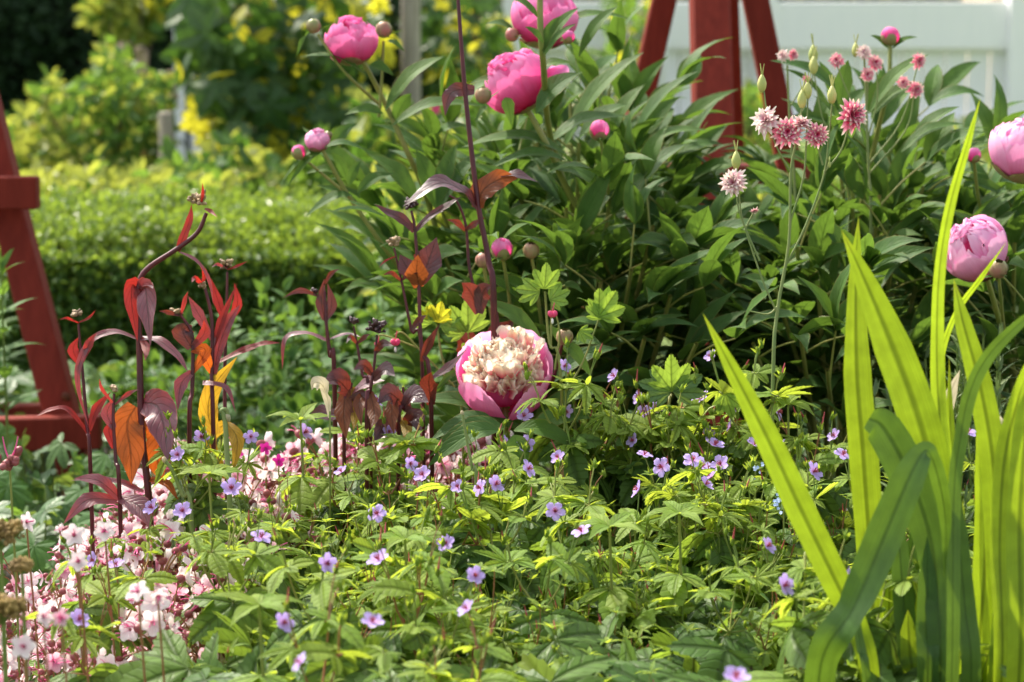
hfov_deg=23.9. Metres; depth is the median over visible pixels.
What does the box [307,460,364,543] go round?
cranesbill shoot
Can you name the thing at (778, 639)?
cranesbill shoot
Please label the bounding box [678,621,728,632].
cranesbill shoot
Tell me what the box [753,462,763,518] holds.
forget me not
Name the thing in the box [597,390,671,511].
cranesbill shoot
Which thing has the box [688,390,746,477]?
cranesbill shoot
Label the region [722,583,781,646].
cranesbill shoot
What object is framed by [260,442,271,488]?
magenta flower
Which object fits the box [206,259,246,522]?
beardtongue stem
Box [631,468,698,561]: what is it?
cranesbill shoot
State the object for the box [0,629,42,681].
bigroot cranesbill
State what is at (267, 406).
leafy plant
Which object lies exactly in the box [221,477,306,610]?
cranesbill shoot
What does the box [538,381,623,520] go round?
cranesbill shoot
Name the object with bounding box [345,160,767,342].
leafy plant
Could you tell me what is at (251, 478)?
bigroot cranesbill
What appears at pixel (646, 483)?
cranesbill shoot
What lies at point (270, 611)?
cranesbill shoot
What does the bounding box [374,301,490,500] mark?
bleeding heart
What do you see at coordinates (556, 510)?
cranesbill shoot
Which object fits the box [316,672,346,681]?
cranesbill shoot
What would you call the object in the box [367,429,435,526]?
cranesbill shoot
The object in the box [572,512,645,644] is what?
cranesbill shoot
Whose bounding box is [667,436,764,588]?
cranesbill shoot
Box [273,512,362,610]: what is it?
cranesbill shoot
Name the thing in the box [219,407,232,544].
flower stem
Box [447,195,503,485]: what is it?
beardtongue stem
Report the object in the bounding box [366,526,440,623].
cranesbill shoot
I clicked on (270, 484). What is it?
bigroot cranesbill
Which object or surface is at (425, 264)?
beardtongue stem
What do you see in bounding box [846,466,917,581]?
cranesbill shoot
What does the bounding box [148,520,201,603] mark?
bigroot cranesbill
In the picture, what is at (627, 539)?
cranesbill shoot
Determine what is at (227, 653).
cranesbill shoot
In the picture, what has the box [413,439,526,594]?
cranesbill shoot
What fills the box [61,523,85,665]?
bigroot cranesbill
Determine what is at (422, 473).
cranesbill shoot
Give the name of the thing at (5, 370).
leafy plant
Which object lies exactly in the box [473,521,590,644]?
cranesbill shoot
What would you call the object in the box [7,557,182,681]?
bigroot foliage
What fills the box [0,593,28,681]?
dry flower head
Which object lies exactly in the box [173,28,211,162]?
picket fence
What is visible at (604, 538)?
cranesbill shoot
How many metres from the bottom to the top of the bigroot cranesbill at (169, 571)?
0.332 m
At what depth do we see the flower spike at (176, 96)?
9.21 m
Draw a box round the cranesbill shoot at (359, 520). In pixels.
[341,464,410,534]
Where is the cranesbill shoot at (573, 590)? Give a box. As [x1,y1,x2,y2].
[563,581,582,598]
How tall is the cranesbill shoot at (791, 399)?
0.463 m
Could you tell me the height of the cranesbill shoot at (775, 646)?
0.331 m
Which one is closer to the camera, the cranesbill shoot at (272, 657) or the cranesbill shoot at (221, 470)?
the cranesbill shoot at (272, 657)
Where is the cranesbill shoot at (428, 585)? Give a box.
[386,544,462,621]
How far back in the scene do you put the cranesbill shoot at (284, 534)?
2.80 m
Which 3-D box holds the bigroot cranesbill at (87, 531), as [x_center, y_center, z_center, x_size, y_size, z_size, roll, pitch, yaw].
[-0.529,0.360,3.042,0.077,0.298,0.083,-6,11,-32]
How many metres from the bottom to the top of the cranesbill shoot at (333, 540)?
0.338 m
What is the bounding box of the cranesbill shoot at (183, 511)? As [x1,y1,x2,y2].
[169,501,260,630]
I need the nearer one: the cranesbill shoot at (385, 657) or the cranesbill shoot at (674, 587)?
the cranesbill shoot at (385, 657)
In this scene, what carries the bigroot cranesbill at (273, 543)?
on the flower bed
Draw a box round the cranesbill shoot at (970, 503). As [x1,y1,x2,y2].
[963,428,975,518]
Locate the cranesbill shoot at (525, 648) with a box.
[507,598,573,655]
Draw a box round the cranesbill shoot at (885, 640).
[815,546,919,677]
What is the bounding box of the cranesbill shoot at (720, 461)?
[705,454,789,566]
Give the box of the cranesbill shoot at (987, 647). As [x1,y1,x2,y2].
[980,613,992,649]
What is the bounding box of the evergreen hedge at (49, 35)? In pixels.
[0,0,218,163]
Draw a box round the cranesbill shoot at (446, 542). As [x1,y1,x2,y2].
[363,522,465,663]
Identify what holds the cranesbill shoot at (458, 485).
on the flower bed
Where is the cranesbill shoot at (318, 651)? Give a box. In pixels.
[258,560,373,681]
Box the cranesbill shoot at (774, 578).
[725,522,792,608]
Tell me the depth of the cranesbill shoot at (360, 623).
2.31 m
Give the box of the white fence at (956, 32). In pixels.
[503,0,1023,148]
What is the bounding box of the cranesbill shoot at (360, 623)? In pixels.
[349,600,391,638]
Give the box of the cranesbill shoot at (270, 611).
[204,565,289,617]
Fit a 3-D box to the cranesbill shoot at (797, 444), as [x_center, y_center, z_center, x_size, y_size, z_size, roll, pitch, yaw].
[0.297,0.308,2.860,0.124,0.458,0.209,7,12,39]
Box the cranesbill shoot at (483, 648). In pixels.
[416,599,519,681]
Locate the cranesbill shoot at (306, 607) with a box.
[293,587,350,620]
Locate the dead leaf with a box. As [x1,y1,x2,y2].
[311,376,330,536]
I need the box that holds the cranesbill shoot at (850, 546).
[830,446,882,563]
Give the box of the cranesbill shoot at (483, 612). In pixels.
[427,562,520,664]
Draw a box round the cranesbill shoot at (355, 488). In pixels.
[319,384,409,494]
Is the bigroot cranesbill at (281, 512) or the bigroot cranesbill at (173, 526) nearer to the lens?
the bigroot cranesbill at (173, 526)
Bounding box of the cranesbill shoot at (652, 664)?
[594,660,662,681]
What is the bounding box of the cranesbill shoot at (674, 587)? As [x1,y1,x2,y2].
[642,501,713,623]
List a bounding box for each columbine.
[718,64,866,483]
[776,33,817,461]
[809,34,926,234]
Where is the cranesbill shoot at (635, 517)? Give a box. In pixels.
[585,479,668,627]
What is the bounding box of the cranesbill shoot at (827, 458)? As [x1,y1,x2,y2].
[747,409,847,528]
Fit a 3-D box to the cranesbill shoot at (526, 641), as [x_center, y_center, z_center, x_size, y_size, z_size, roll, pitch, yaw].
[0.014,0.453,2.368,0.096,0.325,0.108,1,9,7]
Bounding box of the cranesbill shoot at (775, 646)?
[773,591,815,651]
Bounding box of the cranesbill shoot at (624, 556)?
[581,524,663,576]
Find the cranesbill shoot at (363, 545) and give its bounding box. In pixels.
[350,504,441,622]
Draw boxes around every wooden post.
[158,112,173,171]
[401,0,420,115]
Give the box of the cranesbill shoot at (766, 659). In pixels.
[736,603,802,670]
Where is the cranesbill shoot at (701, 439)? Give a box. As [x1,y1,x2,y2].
[634,402,732,542]
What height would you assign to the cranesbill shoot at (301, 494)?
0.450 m
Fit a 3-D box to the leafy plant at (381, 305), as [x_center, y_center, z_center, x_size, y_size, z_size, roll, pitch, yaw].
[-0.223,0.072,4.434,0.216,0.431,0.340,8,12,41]
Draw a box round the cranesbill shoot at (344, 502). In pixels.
[313,462,409,582]
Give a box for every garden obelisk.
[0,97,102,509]
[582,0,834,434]
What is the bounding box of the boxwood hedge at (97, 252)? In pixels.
[0,171,478,391]
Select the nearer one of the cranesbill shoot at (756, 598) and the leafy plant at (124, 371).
the cranesbill shoot at (756, 598)
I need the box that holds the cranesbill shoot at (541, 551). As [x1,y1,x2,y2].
[533,515,578,560]
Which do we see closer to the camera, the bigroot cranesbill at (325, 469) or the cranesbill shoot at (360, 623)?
the cranesbill shoot at (360, 623)
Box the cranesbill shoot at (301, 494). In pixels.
[265,403,334,550]
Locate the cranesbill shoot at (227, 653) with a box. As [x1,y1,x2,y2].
[187,637,245,672]
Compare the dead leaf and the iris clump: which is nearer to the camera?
the iris clump
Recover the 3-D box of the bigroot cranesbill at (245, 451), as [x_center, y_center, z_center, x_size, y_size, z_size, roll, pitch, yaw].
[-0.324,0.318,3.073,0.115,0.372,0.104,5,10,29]
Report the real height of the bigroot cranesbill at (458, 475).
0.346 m
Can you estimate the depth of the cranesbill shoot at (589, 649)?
2.28 m
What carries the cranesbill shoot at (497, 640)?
on the flower bed
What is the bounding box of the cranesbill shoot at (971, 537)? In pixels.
[961,491,974,550]
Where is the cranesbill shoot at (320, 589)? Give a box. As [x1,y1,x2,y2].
[262,527,358,677]
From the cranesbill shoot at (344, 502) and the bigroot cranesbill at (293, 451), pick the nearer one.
the cranesbill shoot at (344, 502)
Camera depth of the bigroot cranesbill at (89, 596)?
2.81 m
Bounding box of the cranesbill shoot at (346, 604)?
[301,543,375,636]
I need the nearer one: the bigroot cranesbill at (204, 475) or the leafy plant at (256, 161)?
the bigroot cranesbill at (204, 475)
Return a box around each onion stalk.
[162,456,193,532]
[460,410,477,537]
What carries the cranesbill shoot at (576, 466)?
on the ground
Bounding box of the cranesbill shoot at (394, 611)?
[361,603,422,660]
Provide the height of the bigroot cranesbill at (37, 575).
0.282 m
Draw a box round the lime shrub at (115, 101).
[4,34,180,181]
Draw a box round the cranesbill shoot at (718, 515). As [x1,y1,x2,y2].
[698,471,778,597]
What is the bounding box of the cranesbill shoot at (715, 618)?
[661,594,730,629]
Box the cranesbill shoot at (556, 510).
[528,457,614,612]
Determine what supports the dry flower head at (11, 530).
on the flower bed
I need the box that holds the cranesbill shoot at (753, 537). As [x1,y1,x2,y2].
[695,509,765,588]
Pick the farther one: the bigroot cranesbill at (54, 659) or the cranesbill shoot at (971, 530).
the cranesbill shoot at (971, 530)
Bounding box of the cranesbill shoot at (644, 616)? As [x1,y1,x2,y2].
[581,549,677,648]
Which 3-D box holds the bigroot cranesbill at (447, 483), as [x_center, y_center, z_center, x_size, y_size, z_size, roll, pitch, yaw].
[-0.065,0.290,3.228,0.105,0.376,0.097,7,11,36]
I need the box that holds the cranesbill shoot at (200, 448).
[145,411,224,594]
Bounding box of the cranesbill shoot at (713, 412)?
[671,405,729,522]
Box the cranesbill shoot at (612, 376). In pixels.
[567,368,625,461]
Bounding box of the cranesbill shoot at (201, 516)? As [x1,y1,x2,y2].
[151,420,234,596]
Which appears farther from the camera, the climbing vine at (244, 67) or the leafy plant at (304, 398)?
the climbing vine at (244, 67)
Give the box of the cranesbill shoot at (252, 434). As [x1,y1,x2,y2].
[198,426,263,535]
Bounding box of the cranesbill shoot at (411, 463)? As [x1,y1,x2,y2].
[361,456,459,561]
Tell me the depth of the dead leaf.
2.85 m
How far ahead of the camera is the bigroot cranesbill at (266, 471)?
2.96 m
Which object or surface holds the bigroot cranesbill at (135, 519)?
on the flower bed
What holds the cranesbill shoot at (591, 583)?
on the flower bed
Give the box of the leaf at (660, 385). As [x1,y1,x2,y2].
[638,355,739,461]
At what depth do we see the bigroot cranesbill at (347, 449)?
3.11 m
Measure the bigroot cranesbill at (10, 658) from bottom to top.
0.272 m
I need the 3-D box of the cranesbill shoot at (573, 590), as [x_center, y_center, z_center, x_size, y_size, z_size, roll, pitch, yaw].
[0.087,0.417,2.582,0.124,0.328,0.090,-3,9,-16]
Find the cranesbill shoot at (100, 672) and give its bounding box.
[26,569,120,681]
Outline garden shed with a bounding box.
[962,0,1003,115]
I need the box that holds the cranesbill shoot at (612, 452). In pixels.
[572,398,642,511]
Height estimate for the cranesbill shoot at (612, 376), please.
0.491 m
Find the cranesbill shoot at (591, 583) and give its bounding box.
[561,546,637,629]
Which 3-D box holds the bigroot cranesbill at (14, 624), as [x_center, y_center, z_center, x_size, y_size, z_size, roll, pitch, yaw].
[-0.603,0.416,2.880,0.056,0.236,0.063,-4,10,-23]
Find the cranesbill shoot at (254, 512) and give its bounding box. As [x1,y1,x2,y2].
[238,507,266,543]
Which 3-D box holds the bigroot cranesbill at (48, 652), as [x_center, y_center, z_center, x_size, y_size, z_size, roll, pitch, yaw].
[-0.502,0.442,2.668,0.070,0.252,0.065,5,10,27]
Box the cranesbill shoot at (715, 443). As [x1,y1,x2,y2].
[655,406,740,518]
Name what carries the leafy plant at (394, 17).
on the ground
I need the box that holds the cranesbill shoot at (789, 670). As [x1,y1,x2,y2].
[772,618,824,677]
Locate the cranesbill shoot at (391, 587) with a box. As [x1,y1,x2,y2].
[354,509,454,665]
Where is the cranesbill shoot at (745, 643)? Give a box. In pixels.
[685,526,781,673]
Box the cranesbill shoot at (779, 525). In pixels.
[756,439,819,532]
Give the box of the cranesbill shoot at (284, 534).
[245,470,335,569]
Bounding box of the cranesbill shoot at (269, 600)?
[207,591,306,681]
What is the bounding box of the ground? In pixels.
[78,111,1008,453]
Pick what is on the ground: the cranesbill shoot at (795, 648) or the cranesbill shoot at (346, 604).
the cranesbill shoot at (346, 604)
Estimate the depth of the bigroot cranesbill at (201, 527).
2.75 m
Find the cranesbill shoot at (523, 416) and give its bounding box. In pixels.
[503,408,591,509]
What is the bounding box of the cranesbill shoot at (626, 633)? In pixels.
[598,606,656,649]
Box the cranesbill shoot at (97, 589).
[84,538,178,657]
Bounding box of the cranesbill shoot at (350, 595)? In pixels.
[346,569,386,629]
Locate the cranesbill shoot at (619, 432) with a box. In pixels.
[597,384,690,508]
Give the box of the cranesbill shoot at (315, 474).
[283,458,336,548]
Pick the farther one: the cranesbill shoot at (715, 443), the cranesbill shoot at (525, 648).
the cranesbill shoot at (715, 443)
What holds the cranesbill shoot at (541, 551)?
on the flower bed
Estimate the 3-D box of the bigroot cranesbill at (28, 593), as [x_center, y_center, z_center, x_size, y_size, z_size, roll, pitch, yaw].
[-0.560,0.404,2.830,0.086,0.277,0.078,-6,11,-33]
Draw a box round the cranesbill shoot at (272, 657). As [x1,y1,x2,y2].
[254,580,327,661]
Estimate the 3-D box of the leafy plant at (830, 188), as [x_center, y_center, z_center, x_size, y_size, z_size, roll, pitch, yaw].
[0.947,-0.162,5.599,0.938,0.600,1.584,1,9,7]
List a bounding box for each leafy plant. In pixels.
[0,248,44,449]
[0,267,25,400]
[20,154,252,205]
[73,358,154,454]
[96,339,200,438]
[148,326,269,441]
[153,122,392,226]
[172,291,331,450]
[217,392,328,463]
[249,275,348,449]
[257,375,385,478]
[269,296,419,452]
[277,0,426,135]
[313,287,455,435]
[341,82,554,181]
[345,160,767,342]
[742,78,772,156]
[747,116,993,194]
[753,185,1019,360]
[837,343,974,492]
[880,471,974,546]
[919,320,1022,493]
[950,354,1017,500]
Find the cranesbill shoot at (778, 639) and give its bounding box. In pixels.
[759,570,849,670]
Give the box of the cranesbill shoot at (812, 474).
[754,457,850,566]
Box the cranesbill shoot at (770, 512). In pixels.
[752,497,782,536]
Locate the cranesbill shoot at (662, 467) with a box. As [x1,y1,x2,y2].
[652,457,723,567]
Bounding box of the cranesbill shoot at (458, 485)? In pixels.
[450,465,548,599]
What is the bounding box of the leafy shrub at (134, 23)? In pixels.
[72,0,173,64]
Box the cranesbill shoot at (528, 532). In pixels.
[488,434,574,551]
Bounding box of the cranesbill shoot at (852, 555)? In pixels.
[847,528,918,568]
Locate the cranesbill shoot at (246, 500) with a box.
[239,491,288,546]
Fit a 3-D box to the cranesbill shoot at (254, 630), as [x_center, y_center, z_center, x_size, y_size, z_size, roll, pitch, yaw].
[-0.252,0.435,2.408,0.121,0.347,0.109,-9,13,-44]
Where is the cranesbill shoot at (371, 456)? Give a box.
[333,404,441,551]
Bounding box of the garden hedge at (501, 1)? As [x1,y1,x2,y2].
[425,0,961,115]
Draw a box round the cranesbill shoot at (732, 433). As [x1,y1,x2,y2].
[715,360,799,484]
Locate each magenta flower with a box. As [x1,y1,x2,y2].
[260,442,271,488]
[272,454,284,485]
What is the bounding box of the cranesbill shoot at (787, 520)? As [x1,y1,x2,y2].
[752,517,795,548]
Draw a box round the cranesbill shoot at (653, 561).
[625,549,678,578]
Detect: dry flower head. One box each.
[0,518,24,681]
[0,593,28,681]
[8,556,33,681]
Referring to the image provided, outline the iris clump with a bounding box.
[703,100,1023,681]
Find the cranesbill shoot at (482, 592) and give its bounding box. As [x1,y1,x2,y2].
[451,576,490,607]
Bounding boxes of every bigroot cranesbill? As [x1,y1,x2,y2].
[0,436,22,681]
[0,566,26,592]
[0,597,21,655]
[0,620,52,674]
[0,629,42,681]
[0,653,17,681]
[0,656,24,681]
[3,553,38,606]
[4,584,57,628]
[7,593,32,642]
[7,598,42,647]
[8,572,60,625]
[8,593,30,642]
[8,666,61,681]
[11,619,44,664]
[11,634,36,681]
[14,581,77,648]
[20,634,80,681]
[21,511,40,681]
[22,627,62,674]
[28,639,79,673]
[28,667,46,681]
[30,645,77,675]
[31,593,87,633]
[32,630,62,673]
[34,567,97,613]
[35,591,64,634]
[36,604,53,681]
[40,548,82,599]
[52,512,118,573]
[52,536,117,587]
[52,608,69,681]
[54,525,96,560]
[56,547,104,597]
[57,647,105,675]
[59,523,95,557]
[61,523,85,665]
[63,648,131,670]
[65,551,110,596]
[65,576,91,603]
[68,552,88,681]
[69,529,98,560]
[77,544,114,596]
[78,607,131,664]
[83,535,116,563]
[94,505,126,532]
[94,521,115,661]
[95,489,158,556]
[95,654,117,665]
[105,516,185,572]
[107,502,173,572]
[111,588,198,661]
[111,616,181,659]
[112,521,159,565]
[113,535,198,595]
[114,568,209,628]
[116,660,127,666]
[120,530,174,575]
[121,468,163,523]
[122,489,144,517]
[122,600,165,657]
[123,612,198,652]
[123,613,193,650]
[125,593,173,624]
[126,580,148,681]
[127,548,183,617]
[132,516,176,570]
[133,504,176,571]
[134,493,172,568]
[135,566,207,623]
[138,461,170,490]
[141,555,179,574]
[146,529,195,602]
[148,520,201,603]
[151,484,172,569]
[151,589,168,681]
[157,474,239,500]
[165,573,246,663]
[168,607,224,657]
[170,557,242,617]
[174,436,229,481]
[175,551,217,608]
[175,627,218,661]
[179,593,225,663]
[181,524,254,564]
[190,565,255,591]
[191,573,259,625]
[217,455,278,526]
[218,431,286,496]
[221,450,282,498]
[222,448,297,502]
[223,493,260,527]
[225,527,249,544]
[229,542,287,581]
[235,485,287,536]
[236,505,320,556]
[241,452,287,498]
[245,466,300,488]
[245,489,310,544]
[250,438,331,521]
[259,466,312,488]
[261,487,294,544]
[267,428,332,491]
[280,451,354,486]
[285,425,323,483]
[310,440,383,504]
[311,437,381,503]
[318,428,387,490]
[320,454,356,475]
[340,445,361,493]
[379,450,429,490]
[390,424,428,467]
[403,454,429,483]
[411,449,461,506]
[416,440,484,516]
[420,443,490,484]
[427,435,500,495]
[434,445,499,485]
[442,446,465,515]
[449,431,513,487]
[465,442,487,484]
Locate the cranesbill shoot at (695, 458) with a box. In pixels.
[659,443,751,549]
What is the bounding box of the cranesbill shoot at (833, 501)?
[791,406,853,527]
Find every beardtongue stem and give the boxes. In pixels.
[36,309,109,580]
[64,379,150,557]
[71,183,216,572]
[160,292,211,483]
[188,268,278,496]
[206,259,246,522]
[281,269,359,531]
[306,367,384,540]
[346,316,372,488]
[354,318,394,509]
[374,383,427,491]
[376,197,467,507]
[379,236,426,509]
[404,0,536,477]
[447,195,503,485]
[453,320,512,484]
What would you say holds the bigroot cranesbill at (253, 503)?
on the flower bed
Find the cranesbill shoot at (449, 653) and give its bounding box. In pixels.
[422,625,507,669]
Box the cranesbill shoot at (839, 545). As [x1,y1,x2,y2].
[824,494,854,551]
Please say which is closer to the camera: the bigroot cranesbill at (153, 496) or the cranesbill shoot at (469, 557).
the cranesbill shoot at (469, 557)
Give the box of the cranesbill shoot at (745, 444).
[688,399,771,520]
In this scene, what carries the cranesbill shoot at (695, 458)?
on the flower bed
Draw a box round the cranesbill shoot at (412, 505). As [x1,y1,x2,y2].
[381,498,453,547]
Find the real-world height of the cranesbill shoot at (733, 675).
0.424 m
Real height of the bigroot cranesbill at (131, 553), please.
0.358 m
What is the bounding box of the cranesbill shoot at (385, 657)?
[361,609,452,681]
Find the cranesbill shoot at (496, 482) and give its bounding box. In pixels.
[452,463,539,596]
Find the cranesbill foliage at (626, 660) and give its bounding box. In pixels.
[105,483,1006,681]
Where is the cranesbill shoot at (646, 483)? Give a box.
[631,450,710,565]
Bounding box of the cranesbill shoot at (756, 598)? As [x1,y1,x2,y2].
[710,583,760,611]
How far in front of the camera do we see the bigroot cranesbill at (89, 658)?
2.66 m
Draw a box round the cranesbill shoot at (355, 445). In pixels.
[331,442,379,506]
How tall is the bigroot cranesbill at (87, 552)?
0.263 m
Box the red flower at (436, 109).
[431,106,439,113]
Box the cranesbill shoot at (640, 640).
[625,625,673,660]
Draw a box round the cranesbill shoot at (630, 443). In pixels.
[583,432,655,541]
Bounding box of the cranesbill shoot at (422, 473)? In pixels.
[407,465,499,578]
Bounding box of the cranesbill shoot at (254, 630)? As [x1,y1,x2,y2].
[231,611,280,658]
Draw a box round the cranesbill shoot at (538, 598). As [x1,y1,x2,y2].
[520,572,577,606]
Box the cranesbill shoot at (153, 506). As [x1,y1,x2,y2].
[95,498,167,656]
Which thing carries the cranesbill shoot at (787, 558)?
on the flower bed
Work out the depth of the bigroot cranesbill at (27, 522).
2.46 m
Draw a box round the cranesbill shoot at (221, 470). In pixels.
[175,464,250,585]
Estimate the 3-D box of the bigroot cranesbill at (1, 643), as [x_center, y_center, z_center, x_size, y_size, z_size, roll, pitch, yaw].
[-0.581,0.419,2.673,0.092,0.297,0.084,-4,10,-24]
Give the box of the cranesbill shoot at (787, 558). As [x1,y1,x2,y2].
[734,504,807,572]
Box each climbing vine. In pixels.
[158,0,401,162]
[396,0,515,114]
[574,0,681,147]
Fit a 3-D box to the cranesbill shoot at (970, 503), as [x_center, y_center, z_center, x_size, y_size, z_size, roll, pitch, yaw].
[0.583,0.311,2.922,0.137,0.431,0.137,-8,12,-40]
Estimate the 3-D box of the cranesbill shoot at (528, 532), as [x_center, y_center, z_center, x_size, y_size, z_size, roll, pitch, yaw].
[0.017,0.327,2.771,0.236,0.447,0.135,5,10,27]
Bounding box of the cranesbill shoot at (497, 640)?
[444,583,521,661]
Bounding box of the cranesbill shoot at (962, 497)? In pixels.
[961,470,974,520]
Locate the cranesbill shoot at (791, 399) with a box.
[769,395,819,484]
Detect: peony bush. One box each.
[279,0,822,492]
[655,26,1023,511]
[874,75,1023,417]
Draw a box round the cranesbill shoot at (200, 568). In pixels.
[168,513,225,593]
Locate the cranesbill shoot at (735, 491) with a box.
[683,454,774,566]
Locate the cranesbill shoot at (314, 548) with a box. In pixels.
[305,539,359,590]
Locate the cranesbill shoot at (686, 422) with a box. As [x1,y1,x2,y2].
[607,381,726,520]
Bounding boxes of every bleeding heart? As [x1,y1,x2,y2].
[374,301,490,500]
[516,262,625,405]
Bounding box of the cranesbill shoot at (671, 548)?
[654,513,720,588]
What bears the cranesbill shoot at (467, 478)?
on the flower bed
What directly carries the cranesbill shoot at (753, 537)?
on the flower bed
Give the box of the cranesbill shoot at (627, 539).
[608,502,643,549]
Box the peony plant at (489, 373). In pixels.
[411,300,616,491]
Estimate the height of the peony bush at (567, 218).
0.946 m
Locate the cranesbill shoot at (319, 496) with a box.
[292,423,377,552]
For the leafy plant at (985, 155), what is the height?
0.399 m
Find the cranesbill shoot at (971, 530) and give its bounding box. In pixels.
[966,495,974,566]
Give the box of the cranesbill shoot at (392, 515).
[347,502,425,601]
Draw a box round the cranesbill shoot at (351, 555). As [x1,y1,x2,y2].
[335,507,388,588]
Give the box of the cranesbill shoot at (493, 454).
[464,419,548,537]
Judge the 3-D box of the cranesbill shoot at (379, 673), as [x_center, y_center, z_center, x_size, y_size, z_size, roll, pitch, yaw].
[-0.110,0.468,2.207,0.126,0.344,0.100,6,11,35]
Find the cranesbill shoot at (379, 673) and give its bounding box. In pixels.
[367,664,395,680]
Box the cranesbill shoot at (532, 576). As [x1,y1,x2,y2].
[516,570,549,613]
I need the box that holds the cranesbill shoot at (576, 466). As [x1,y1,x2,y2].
[515,336,632,550]
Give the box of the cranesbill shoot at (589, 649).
[533,620,623,677]
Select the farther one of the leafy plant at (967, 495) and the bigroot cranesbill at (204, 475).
the bigroot cranesbill at (204, 475)
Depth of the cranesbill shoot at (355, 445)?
3.02 m
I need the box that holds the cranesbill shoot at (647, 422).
[608,362,712,549]
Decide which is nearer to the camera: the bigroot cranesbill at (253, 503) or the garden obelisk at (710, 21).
the bigroot cranesbill at (253, 503)
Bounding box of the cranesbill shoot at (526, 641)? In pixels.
[508,634,550,666]
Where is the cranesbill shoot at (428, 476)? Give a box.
[405,475,447,521]
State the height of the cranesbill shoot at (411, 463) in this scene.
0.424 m
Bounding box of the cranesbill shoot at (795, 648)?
[758,528,850,680]
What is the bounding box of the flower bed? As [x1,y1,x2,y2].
[3,407,971,636]
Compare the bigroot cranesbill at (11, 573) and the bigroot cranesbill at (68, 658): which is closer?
the bigroot cranesbill at (68, 658)
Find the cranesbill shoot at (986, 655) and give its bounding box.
[959,648,988,681]
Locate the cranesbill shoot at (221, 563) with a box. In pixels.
[185,508,290,660]
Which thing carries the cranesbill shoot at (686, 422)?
on the ground
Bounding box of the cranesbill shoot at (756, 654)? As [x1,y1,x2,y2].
[719,644,771,661]
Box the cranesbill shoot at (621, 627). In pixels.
[616,575,640,629]
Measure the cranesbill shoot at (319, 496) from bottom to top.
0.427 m
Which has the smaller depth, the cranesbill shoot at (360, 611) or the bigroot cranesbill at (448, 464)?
the cranesbill shoot at (360, 611)
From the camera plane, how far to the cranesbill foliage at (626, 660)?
2.29 m
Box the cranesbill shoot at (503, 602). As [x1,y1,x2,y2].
[491,598,535,643]
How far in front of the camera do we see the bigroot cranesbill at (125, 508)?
3.16 m
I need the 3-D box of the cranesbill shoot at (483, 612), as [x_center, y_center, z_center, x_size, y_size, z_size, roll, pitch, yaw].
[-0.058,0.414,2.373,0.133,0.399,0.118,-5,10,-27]
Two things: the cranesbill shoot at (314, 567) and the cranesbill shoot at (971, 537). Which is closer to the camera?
the cranesbill shoot at (314, 567)
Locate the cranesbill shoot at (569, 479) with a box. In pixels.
[535,440,612,556]
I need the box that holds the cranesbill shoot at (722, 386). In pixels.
[700,338,813,517]
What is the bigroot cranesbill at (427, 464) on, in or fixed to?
on the flower bed
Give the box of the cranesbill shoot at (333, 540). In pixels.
[302,532,356,587]
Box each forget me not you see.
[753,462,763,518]
[773,493,783,546]
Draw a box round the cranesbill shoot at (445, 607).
[390,555,490,668]
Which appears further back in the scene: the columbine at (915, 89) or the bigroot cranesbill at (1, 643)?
the columbine at (915, 89)
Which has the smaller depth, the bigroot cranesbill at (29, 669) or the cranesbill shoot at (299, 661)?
the cranesbill shoot at (299, 661)
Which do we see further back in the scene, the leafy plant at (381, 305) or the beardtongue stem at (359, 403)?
the leafy plant at (381, 305)
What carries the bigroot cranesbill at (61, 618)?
on the flower bed
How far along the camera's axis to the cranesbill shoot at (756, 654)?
2.34 m
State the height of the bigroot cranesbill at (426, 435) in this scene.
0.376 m
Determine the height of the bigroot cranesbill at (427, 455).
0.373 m
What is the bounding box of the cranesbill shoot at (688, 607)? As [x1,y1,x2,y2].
[620,564,695,628]
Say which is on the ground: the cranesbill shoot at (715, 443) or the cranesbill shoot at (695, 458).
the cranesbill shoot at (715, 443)
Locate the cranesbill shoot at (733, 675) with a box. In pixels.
[672,666,750,681]
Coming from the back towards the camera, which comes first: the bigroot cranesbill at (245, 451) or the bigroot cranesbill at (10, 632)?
the bigroot cranesbill at (245, 451)
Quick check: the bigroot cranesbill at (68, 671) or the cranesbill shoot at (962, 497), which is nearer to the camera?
the bigroot cranesbill at (68, 671)
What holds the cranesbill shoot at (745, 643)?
on the flower bed
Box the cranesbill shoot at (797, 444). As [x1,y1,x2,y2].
[746,404,824,533]
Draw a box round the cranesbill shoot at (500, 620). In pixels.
[481,564,531,630]
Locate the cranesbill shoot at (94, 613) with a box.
[29,530,134,681]
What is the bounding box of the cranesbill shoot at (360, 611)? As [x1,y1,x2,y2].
[333,551,393,636]
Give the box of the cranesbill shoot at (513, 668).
[467,661,521,672]
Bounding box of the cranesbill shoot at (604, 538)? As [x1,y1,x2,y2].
[564,494,637,551]
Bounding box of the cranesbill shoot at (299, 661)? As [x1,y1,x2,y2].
[292,652,305,681]
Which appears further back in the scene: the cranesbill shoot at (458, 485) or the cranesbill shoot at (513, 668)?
the cranesbill shoot at (458, 485)
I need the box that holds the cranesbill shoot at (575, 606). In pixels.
[548,579,603,620]
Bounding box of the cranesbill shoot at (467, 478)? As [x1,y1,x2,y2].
[450,422,535,530]

